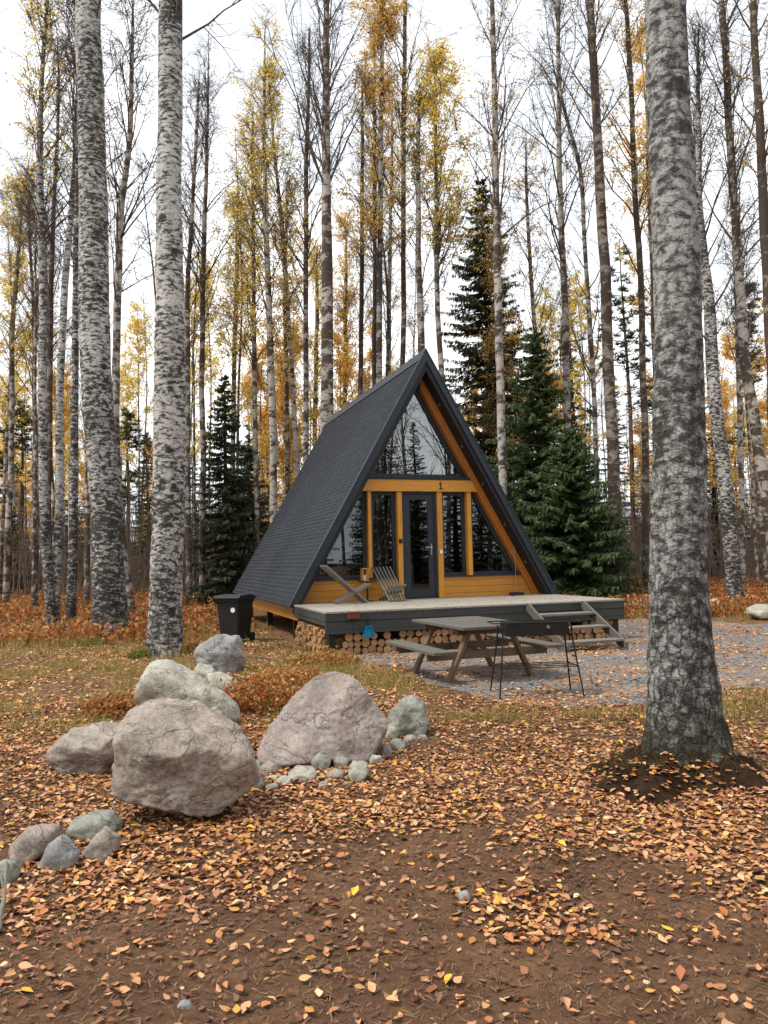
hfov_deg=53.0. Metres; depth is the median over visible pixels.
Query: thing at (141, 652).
grass tuft
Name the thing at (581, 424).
birch tree
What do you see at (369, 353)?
birch tree
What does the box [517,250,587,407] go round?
birch tree
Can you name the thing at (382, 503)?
window
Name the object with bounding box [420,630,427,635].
firewood log
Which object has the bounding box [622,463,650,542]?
spruce tree
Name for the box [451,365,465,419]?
birch tree
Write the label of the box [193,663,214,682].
stone
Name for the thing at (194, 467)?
birch tree
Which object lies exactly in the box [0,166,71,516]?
birch tree
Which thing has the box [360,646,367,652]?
firewood log
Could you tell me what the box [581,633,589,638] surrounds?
firewood log
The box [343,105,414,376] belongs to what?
birch tree
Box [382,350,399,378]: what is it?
birch tree
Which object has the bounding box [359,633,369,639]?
firewood log
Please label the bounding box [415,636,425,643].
firewood log
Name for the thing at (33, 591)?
birch tree
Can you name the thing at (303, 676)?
rusty shrub
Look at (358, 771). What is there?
stone
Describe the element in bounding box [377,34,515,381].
birch tree
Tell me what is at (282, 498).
birch tree
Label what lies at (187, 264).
birch tree
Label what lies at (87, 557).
birch tree
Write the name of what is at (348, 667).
dry grass
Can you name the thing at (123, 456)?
birch tree
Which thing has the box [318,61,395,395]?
birch tree
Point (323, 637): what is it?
split log
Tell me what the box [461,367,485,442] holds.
birch tree
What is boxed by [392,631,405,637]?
firewood log
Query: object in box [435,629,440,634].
firewood log
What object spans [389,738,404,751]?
stone
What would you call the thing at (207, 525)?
spruce tree
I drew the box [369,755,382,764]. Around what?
stone
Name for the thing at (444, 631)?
firewood log
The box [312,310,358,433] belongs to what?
birch tree
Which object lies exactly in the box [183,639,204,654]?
rusty shrub
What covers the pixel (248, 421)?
birch tree
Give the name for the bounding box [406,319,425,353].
birch tree
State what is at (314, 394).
birch tree
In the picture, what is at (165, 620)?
birch tree
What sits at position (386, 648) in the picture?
firewood log
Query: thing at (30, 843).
stone
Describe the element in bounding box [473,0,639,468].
birch tree
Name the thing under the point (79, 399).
birch tree
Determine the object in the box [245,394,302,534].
birch tree
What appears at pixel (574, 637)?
firewood log
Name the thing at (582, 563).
spruce tree
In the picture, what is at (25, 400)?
birch tree
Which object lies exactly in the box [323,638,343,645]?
split log
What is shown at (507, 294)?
birch tree
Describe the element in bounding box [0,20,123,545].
birch tree
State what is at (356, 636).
firewood log
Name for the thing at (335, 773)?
stone
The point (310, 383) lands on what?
birch tree
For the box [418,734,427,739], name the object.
stone
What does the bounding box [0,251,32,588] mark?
birch tree
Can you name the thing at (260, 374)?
birch tree
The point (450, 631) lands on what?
firewood log
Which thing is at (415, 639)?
firewood log
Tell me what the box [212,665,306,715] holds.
rusty shrub
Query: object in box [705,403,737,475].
pine tree
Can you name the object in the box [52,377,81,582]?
birch tree
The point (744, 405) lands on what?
birch tree
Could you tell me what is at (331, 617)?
deck
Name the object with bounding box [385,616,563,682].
picnic table
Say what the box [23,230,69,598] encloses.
birch tree
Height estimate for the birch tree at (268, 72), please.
22.677 m
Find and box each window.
[315,492,366,579]
[370,389,464,477]
[371,492,396,577]
[442,492,465,575]
[471,493,517,574]
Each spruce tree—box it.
[0,510,41,596]
[52,495,91,586]
[124,432,152,591]
[182,375,264,605]
[190,448,206,582]
[192,482,219,581]
[208,444,269,589]
[239,425,284,550]
[440,175,555,521]
[485,328,636,596]
[523,427,648,603]
[557,276,598,525]
[599,376,641,577]
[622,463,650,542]
[627,515,641,563]
[637,435,651,513]
[706,419,760,579]
[728,448,750,526]
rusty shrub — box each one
[78,690,137,718]
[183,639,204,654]
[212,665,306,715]
[249,656,326,687]
[291,644,362,666]
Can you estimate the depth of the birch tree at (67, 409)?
36.02 m
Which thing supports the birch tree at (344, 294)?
on the ground at (282, 626)
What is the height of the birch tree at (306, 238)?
23.055 m
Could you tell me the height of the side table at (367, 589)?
0.420 m
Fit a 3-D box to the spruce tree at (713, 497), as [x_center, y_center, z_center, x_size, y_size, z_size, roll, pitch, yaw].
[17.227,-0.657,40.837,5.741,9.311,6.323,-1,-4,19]
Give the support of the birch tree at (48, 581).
on the ground at (282, 626)
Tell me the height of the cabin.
6.185 m
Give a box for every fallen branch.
[0,858,7,931]
[248,654,284,660]
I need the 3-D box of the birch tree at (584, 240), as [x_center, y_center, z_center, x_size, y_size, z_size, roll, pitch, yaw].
[7.935,-6.934,29.769,4.011,20.520,3.376,-1,-4,0]
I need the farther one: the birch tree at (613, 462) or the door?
the birch tree at (613, 462)
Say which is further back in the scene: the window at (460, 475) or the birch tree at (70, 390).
the birch tree at (70, 390)
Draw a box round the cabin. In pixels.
[232,348,559,638]
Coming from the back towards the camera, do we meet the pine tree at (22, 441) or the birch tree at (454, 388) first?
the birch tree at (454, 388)
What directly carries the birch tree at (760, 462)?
on the ground at (282, 626)
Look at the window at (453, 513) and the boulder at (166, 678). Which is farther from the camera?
the window at (453, 513)
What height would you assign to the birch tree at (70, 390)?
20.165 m
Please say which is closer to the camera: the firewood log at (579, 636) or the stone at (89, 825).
the stone at (89, 825)
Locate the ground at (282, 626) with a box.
[0,570,767,1023]
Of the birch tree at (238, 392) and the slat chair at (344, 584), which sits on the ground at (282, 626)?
the birch tree at (238, 392)
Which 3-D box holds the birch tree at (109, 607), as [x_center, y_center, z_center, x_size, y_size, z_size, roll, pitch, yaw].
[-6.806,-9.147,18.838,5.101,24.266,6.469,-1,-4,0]
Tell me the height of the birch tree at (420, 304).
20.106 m
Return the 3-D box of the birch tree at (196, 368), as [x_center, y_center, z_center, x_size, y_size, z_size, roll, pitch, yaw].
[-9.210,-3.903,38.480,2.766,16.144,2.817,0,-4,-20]
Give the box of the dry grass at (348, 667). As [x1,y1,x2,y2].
[0,591,767,971]
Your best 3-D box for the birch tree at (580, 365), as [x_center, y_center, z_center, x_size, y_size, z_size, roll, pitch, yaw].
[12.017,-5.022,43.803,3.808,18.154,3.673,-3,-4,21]
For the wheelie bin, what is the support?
on the ground at (282, 626)
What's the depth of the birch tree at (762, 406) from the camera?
35.72 m
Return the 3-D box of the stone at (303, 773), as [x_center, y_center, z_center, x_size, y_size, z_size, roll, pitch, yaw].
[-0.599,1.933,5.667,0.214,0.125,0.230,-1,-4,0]
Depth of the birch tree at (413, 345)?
42.90 m
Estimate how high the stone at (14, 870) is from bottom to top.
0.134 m
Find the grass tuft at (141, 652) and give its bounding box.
[127,644,153,658]
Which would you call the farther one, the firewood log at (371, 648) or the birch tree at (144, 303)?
the birch tree at (144, 303)
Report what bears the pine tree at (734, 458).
on the ground at (282, 626)
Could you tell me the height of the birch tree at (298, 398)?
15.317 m
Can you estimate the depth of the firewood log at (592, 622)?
14.56 m
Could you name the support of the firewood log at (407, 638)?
on the firewood log
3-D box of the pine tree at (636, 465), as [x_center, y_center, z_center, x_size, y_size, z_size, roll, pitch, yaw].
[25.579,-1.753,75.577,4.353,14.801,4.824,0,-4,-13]
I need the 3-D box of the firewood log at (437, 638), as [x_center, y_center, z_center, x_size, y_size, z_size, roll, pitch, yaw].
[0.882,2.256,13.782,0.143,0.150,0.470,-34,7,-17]
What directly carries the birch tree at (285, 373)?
on the ground at (282, 626)
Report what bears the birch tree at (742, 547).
on the ground at (282, 626)
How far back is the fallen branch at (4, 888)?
3.66 m
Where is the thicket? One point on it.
(134, 558)
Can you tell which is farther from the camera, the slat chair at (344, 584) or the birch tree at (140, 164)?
the birch tree at (140, 164)
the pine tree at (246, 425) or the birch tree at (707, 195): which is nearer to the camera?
the birch tree at (707, 195)
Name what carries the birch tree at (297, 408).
on the ground at (282, 626)
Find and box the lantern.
[360,568,368,580]
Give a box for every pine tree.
[0,394,54,589]
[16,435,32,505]
[79,405,152,546]
[235,350,291,495]
[239,424,252,482]
[582,243,652,577]
[620,426,651,492]
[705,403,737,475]
[722,281,767,567]
[724,389,749,537]
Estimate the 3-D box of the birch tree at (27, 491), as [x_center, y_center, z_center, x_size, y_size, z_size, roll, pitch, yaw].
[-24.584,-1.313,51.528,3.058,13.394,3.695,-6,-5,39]
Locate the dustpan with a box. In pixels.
[363,617,374,637]
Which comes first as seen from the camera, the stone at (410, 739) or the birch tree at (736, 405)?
the stone at (410, 739)
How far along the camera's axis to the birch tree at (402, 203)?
30.72 m
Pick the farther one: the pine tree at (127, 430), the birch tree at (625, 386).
the birch tree at (625, 386)
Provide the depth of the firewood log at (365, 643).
13.17 m
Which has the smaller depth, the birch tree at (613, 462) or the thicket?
the birch tree at (613, 462)
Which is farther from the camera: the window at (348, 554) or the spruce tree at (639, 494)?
the spruce tree at (639, 494)
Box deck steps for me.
[526,601,628,652]
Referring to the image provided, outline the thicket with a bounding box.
[0,421,767,602]
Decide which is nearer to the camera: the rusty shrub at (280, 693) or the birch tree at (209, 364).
the rusty shrub at (280, 693)
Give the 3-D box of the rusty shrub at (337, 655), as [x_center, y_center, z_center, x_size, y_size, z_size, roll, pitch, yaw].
[-0.898,2.230,12.018,1.140,0.318,0.916,-1,-4,0]
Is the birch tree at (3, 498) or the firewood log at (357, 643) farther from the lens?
the birch tree at (3, 498)
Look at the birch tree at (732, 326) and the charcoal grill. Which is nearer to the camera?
the charcoal grill
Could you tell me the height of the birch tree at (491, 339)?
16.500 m
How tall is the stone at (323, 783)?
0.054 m
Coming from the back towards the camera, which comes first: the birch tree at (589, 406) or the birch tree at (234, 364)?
the birch tree at (589, 406)
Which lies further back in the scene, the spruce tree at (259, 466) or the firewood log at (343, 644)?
the spruce tree at (259, 466)
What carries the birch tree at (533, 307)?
on the ground at (282, 626)
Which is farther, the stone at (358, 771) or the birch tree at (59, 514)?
the birch tree at (59, 514)
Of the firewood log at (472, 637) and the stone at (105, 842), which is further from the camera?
the firewood log at (472, 637)
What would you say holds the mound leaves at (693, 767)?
on the soil mound at (655, 781)
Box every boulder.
[45,721,118,775]
[110,698,259,816]
[134,659,240,722]
[193,634,245,673]
[256,671,388,766]
[388,695,429,738]
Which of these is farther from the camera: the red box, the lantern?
the lantern
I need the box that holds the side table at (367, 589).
[358,581,375,601]
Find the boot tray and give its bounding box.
[508,592,524,595]
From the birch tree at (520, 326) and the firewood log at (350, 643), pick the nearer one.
the firewood log at (350, 643)
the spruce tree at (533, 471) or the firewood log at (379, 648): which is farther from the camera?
the spruce tree at (533, 471)
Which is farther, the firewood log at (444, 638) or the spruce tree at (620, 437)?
the spruce tree at (620, 437)
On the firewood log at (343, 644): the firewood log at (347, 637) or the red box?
the firewood log at (347, 637)
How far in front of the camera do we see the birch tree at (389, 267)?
36.86 m
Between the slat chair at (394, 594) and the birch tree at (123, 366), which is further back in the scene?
the birch tree at (123, 366)
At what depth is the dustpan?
12.99 m
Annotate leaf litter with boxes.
[0,585,767,1023]
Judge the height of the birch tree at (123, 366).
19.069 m
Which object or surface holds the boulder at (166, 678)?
on the ground at (282, 626)
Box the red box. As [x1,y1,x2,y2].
[347,612,359,651]
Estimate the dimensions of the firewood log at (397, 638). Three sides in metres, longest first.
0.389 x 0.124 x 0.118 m
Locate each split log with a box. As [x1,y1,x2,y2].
[321,634,337,639]
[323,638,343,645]
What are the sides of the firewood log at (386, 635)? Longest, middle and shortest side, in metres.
0.428 x 0.138 x 0.137 m
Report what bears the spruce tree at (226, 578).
on the ground at (282, 626)
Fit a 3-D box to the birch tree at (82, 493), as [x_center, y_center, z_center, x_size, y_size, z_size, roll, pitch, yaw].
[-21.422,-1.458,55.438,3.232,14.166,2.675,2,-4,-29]
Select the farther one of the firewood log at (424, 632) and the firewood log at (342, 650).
the firewood log at (424, 632)
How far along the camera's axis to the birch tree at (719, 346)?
48.70 m
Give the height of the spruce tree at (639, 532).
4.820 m
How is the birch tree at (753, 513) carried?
on the ground at (282, 626)
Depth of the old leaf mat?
3.94 m
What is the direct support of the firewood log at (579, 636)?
on the gravel yard at (739, 674)
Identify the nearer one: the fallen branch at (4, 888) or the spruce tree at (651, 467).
the fallen branch at (4, 888)
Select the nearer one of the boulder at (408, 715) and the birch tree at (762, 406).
the boulder at (408, 715)
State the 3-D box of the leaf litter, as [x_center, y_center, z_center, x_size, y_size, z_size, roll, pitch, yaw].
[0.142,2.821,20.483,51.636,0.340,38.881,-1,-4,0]
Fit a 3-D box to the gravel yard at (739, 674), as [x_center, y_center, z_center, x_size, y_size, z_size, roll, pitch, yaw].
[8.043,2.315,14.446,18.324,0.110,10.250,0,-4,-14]
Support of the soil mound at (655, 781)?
on the ground at (282, 626)
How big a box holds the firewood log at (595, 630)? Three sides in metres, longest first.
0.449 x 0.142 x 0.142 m
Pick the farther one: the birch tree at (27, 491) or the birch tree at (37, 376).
the birch tree at (27, 491)
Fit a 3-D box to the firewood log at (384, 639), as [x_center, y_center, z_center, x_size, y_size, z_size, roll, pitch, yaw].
[0.030,2.253,13.427,0.131,0.130,0.406,20,-9,-16]
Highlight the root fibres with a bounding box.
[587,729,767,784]
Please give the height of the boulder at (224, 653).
0.592 m
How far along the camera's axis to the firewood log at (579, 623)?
14.63 m
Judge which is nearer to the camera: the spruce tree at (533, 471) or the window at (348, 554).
the window at (348, 554)
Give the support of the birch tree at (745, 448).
on the ground at (282, 626)
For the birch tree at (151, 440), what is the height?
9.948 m
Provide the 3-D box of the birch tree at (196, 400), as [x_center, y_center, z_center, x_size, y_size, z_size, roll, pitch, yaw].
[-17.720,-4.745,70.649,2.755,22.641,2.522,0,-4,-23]
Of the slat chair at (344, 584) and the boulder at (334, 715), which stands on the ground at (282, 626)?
the boulder at (334, 715)
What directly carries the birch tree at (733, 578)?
on the ground at (282, 626)
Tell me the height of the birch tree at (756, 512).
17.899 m
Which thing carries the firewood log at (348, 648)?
on the ground at (282, 626)
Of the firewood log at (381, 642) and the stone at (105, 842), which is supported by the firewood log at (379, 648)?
the firewood log at (381, 642)
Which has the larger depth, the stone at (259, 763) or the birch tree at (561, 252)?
the birch tree at (561, 252)
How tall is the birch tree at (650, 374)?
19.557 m
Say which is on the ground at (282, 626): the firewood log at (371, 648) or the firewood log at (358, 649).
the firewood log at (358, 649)
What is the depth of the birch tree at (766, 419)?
44.16 m
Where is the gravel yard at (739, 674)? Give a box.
[346,618,767,706]
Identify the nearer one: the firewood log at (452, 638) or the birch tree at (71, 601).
the firewood log at (452, 638)
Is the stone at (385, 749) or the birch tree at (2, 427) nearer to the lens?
the stone at (385, 749)
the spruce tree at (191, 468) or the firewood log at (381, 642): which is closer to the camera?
the firewood log at (381, 642)
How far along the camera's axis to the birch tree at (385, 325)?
49.23 m
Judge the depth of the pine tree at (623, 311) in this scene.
42.20 m
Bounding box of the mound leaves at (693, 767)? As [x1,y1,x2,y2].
[536,740,767,819]
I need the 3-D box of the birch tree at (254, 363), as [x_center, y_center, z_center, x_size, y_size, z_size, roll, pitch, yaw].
[-5.037,-6.614,30.656,4.246,20.480,3.855,-1,-4,0]
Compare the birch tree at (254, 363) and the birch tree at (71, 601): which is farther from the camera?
the birch tree at (254, 363)
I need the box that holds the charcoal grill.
[487,618,584,698]
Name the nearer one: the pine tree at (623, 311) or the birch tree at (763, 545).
the birch tree at (763, 545)
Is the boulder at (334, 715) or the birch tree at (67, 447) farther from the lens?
the birch tree at (67, 447)
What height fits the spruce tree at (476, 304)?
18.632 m
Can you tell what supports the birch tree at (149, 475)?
on the ground at (282, 626)
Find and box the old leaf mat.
[0,695,767,1023]
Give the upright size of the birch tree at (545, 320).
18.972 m
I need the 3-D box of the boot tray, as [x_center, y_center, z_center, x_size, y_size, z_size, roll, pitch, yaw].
[2.927,1.800,16.981,0.340,0.070,0.200,0,-4,-19]
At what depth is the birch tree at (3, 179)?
30.07 m
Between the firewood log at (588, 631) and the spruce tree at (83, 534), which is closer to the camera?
the firewood log at (588, 631)
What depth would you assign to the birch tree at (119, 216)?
23.51 m
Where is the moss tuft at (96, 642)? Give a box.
[74,637,110,645]
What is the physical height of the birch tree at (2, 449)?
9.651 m
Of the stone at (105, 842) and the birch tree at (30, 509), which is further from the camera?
the birch tree at (30, 509)
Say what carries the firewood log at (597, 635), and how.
on the gravel yard at (739, 674)
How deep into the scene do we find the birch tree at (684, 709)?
5.55 m
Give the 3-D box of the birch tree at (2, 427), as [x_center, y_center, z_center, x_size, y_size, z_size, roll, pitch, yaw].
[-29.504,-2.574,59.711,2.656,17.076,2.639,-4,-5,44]
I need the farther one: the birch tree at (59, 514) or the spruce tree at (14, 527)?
the spruce tree at (14, 527)
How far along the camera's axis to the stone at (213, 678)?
9.69 m
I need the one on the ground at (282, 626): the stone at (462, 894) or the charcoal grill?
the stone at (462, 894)
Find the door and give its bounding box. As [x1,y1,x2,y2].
[402,492,437,598]
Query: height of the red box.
0.735 m
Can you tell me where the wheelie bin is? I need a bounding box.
[213,594,255,639]
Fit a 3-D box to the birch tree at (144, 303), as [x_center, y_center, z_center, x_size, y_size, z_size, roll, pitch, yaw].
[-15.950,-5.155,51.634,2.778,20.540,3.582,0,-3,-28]
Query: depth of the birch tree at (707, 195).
31.55 m
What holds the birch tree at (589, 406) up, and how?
on the ground at (282, 626)
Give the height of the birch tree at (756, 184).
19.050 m
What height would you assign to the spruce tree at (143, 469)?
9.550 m
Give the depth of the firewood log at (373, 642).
13.19 m
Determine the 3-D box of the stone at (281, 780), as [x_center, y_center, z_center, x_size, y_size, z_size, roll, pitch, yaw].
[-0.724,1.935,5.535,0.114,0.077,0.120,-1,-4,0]
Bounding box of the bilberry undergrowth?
[0,571,767,646]
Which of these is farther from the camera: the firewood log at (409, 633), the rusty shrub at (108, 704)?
the firewood log at (409, 633)
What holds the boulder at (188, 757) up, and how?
on the ground at (282, 626)
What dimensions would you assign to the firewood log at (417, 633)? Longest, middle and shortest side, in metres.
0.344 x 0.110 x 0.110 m
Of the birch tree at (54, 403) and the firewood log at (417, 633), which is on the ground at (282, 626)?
the birch tree at (54, 403)
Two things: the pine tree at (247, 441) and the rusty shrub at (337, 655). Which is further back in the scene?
the pine tree at (247, 441)
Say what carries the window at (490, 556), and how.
in the cabin
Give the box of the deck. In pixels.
[292,593,624,652]
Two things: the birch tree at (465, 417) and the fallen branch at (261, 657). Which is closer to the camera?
the fallen branch at (261, 657)
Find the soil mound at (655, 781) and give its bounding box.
[582,743,767,809]
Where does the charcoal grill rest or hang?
on the gravel yard at (739, 674)
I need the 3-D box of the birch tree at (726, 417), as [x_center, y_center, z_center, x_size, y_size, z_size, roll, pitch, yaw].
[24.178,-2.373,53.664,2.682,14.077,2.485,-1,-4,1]
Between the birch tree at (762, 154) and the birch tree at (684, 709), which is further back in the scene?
the birch tree at (762, 154)
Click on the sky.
(451, 14)
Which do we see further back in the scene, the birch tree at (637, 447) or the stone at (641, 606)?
the birch tree at (637, 447)
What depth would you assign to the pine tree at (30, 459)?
74.39 m
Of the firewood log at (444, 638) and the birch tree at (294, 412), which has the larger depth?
the birch tree at (294, 412)
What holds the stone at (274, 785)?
on the ground at (282, 626)
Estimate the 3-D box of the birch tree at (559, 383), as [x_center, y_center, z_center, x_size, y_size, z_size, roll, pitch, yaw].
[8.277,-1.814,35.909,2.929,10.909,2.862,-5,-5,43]
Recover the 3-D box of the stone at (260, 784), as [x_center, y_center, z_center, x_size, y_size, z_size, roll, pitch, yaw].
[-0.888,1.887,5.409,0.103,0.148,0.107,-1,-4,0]
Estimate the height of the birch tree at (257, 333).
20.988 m
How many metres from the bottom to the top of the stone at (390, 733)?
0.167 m
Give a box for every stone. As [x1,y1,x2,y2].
[0,859,20,885]
[8,823,60,864]
[37,834,79,872]
[66,809,122,842]
[81,826,120,859]
[177,999,191,1008]
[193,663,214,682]
[207,672,236,689]
[253,770,264,788]
[256,760,262,768]
[259,760,280,773]
[265,783,278,790]
[276,775,290,785]
[288,765,316,782]
[311,751,330,770]
[318,781,328,787]
[326,768,344,779]
[334,755,349,768]
[348,760,369,782]
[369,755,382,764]
[380,743,391,757]
[385,723,396,740]
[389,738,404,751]
[403,734,417,744]
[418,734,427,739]
[458,890,470,901]
[629,598,646,607]
[746,604,767,618]
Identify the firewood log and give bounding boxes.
[337,647,346,652]
[339,641,348,647]
[341,634,352,641]
[344,640,354,646]
[345,647,352,652]
[351,633,360,640]
[351,646,360,652]
[352,640,360,646]
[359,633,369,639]
[359,640,369,646]
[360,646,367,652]
[365,645,375,651]
[369,638,377,645]
[375,638,384,646]
[376,631,390,638]
[376,645,382,651]
[380,637,391,645]
[380,645,391,651]
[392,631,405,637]
[392,636,404,639]
[401,636,412,641]
[406,630,413,636]
[411,636,418,642]
[413,630,421,635]
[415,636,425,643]
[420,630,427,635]
[433,635,441,642]
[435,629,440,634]
[440,628,447,635]
[440,635,447,641]
[446,628,453,634]
[446,634,456,641]
[469,634,475,640]
[569,634,575,639]
[570,621,588,625]
[575,633,583,639]
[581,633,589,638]
[585,629,591,633]
[588,620,595,624]
[591,628,599,632]
[592,633,600,638]
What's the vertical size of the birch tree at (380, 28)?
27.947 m
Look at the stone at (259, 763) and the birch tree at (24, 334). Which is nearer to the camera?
the stone at (259, 763)
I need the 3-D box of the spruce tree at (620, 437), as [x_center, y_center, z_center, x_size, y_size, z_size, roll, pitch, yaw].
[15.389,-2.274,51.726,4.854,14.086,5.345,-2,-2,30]
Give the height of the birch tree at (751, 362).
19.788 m
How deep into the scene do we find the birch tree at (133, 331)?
48.30 m
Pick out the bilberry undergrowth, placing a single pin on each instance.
(753, 594)
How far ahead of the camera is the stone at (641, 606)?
22.52 m
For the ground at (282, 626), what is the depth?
3.40 m
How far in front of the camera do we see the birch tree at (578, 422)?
51.43 m
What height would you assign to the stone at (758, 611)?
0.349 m
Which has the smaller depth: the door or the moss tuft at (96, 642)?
the moss tuft at (96, 642)
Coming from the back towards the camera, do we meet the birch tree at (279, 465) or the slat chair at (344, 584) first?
the birch tree at (279, 465)
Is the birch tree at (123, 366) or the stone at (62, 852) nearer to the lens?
the stone at (62, 852)
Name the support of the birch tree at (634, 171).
on the ground at (282, 626)
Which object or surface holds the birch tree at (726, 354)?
on the ground at (282, 626)
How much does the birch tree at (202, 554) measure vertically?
23.838 m
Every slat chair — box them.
[319,565,370,603]
[371,566,406,601]
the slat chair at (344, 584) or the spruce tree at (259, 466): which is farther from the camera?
the spruce tree at (259, 466)
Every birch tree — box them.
[0,0,116,626]
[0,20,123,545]
[0,133,7,322]
[0,145,71,603]
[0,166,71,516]
[0,176,53,599]
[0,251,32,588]
[0,373,21,491]
[0,399,31,531]
[0,435,31,540]
[1,308,37,558]
[2,98,70,609]
[2,173,70,609]
[6,0,142,627]
[9,105,133,608]
[14,316,84,550]
[18,458,40,549]
[21,0,156,628]
[23,213,71,557]
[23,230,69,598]
[28,247,69,544]
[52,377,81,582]
[53,391,68,489]
[54,284,84,449]
[54,311,84,535]
[64,345,82,476]
[65,427,90,535]
[68,102,130,333]
[75,0,130,638]
[101,0,195,614]
[120,300,154,578]
[120,347,149,524]
[120,394,135,537]
[123,145,155,352]
[124,46,236,606]
[125,0,241,657]
[129,285,154,547]
[131,435,152,541]
[141,415,152,526]
[142,29,258,603]
[183,276,222,585]
[187,197,217,593]
[190,179,267,545]
[190,249,236,581]
[190,339,198,452]
[206,100,302,552]
[207,134,263,593]
[209,2,323,523]
[236,251,267,433]
[236,317,285,534]
[237,26,354,464]
[237,86,337,478]
[241,373,259,454]
[244,0,431,433]
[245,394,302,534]
[252,185,317,496]
[261,324,313,498]
[267,305,312,485]
[275,331,310,479]
[276,235,339,467]
[277,437,293,510]
[295,311,319,453]
[301,203,383,443]
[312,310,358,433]
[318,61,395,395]
[331,0,462,365]
[332,0,431,382]
[338,99,429,374]
[341,35,398,385]
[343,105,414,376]
[349,323,383,398]
[359,254,385,374]
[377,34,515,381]
[377,62,450,352]
[382,256,409,370]
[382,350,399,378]
[395,253,433,369]
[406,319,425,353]
[423,0,593,497]
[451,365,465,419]
[461,198,526,479]
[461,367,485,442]
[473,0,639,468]
[482,115,573,483]
[485,305,535,510]
[502,270,512,328]
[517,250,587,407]
[518,0,645,594]
[525,286,561,447]
[530,63,635,548]
[546,359,586,491]
[554,333,592,447]
[555,268,625,465]
[568,0,704,588]
[574,279,618,491]
[576,395,600,501]
[590,306,614,575]
[613,17,654,383]
[618,377,637,479]
[620,372,652,521]
[633,104,654,336]
[641,0,738,768]
[645,0,767,603]
[646,250,652,393]
[646,283,652,399]
[647,96,747,376]
[687,0,767,560]
[691,0,767,425]
[702,171,765,586]
[702,305,735,385]
[704,328,753,511]
[708,378,750,521]
[709,141,767,588]
[713,196,762,587]
[719,268,764,574]
[722,67,767,306]
[722,325,758,466]
[723,317,751,512]
[729,350,762,469]
[732,257,765,488]
[743,288,767,466]
[743,396,767,517]
[757,301,767,439]
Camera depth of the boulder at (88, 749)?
5.95 m
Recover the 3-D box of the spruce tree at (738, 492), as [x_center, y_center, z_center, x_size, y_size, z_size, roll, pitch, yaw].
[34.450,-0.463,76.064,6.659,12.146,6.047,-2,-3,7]
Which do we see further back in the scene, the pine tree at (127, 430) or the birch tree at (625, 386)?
the birch tree at (625, 386)
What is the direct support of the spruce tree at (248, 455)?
on the ground at (282, 626)
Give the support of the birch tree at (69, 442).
on the ground at (282, 626)
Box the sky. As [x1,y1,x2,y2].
[0,0,767,556]
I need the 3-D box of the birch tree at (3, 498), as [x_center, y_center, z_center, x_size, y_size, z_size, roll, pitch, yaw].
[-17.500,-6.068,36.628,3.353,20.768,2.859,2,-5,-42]
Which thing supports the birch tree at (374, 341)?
on the ground at (282, 626)
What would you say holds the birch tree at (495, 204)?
on the ground at (282, 626)
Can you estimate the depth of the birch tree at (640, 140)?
33.84 m
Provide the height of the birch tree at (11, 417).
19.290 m
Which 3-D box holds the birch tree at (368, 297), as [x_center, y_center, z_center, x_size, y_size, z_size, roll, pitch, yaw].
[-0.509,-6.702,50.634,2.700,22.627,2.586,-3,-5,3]
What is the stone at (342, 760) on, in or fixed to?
on the ground at (282, 626)
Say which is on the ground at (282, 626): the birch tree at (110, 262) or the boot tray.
the birch tree at (110, 262)
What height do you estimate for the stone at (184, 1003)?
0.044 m
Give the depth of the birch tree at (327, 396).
27.63 m
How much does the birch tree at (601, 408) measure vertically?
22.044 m
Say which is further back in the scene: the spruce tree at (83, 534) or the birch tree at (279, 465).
the spruce tree at (83, 534)
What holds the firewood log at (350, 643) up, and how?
on the firewood log at (348, 648)
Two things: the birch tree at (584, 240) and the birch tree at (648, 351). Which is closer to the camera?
the birch tree at (584, 240)
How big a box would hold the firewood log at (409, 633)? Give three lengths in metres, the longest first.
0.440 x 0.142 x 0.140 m
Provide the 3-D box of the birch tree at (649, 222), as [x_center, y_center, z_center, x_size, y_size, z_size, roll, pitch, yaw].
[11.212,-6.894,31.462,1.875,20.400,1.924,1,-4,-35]
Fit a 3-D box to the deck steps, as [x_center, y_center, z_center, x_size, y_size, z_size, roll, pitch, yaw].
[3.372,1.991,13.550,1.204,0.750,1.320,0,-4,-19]
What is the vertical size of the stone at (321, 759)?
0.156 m
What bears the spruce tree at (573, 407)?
on the ground at (282, 626)
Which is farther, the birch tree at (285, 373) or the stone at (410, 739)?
the birch tree at (285, 373)
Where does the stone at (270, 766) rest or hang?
on the ground at (282, 626)
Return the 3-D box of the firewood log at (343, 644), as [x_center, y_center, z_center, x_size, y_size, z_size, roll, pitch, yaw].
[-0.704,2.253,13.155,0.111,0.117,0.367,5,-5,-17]
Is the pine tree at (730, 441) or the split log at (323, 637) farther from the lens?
the pine tree at (730, 441)

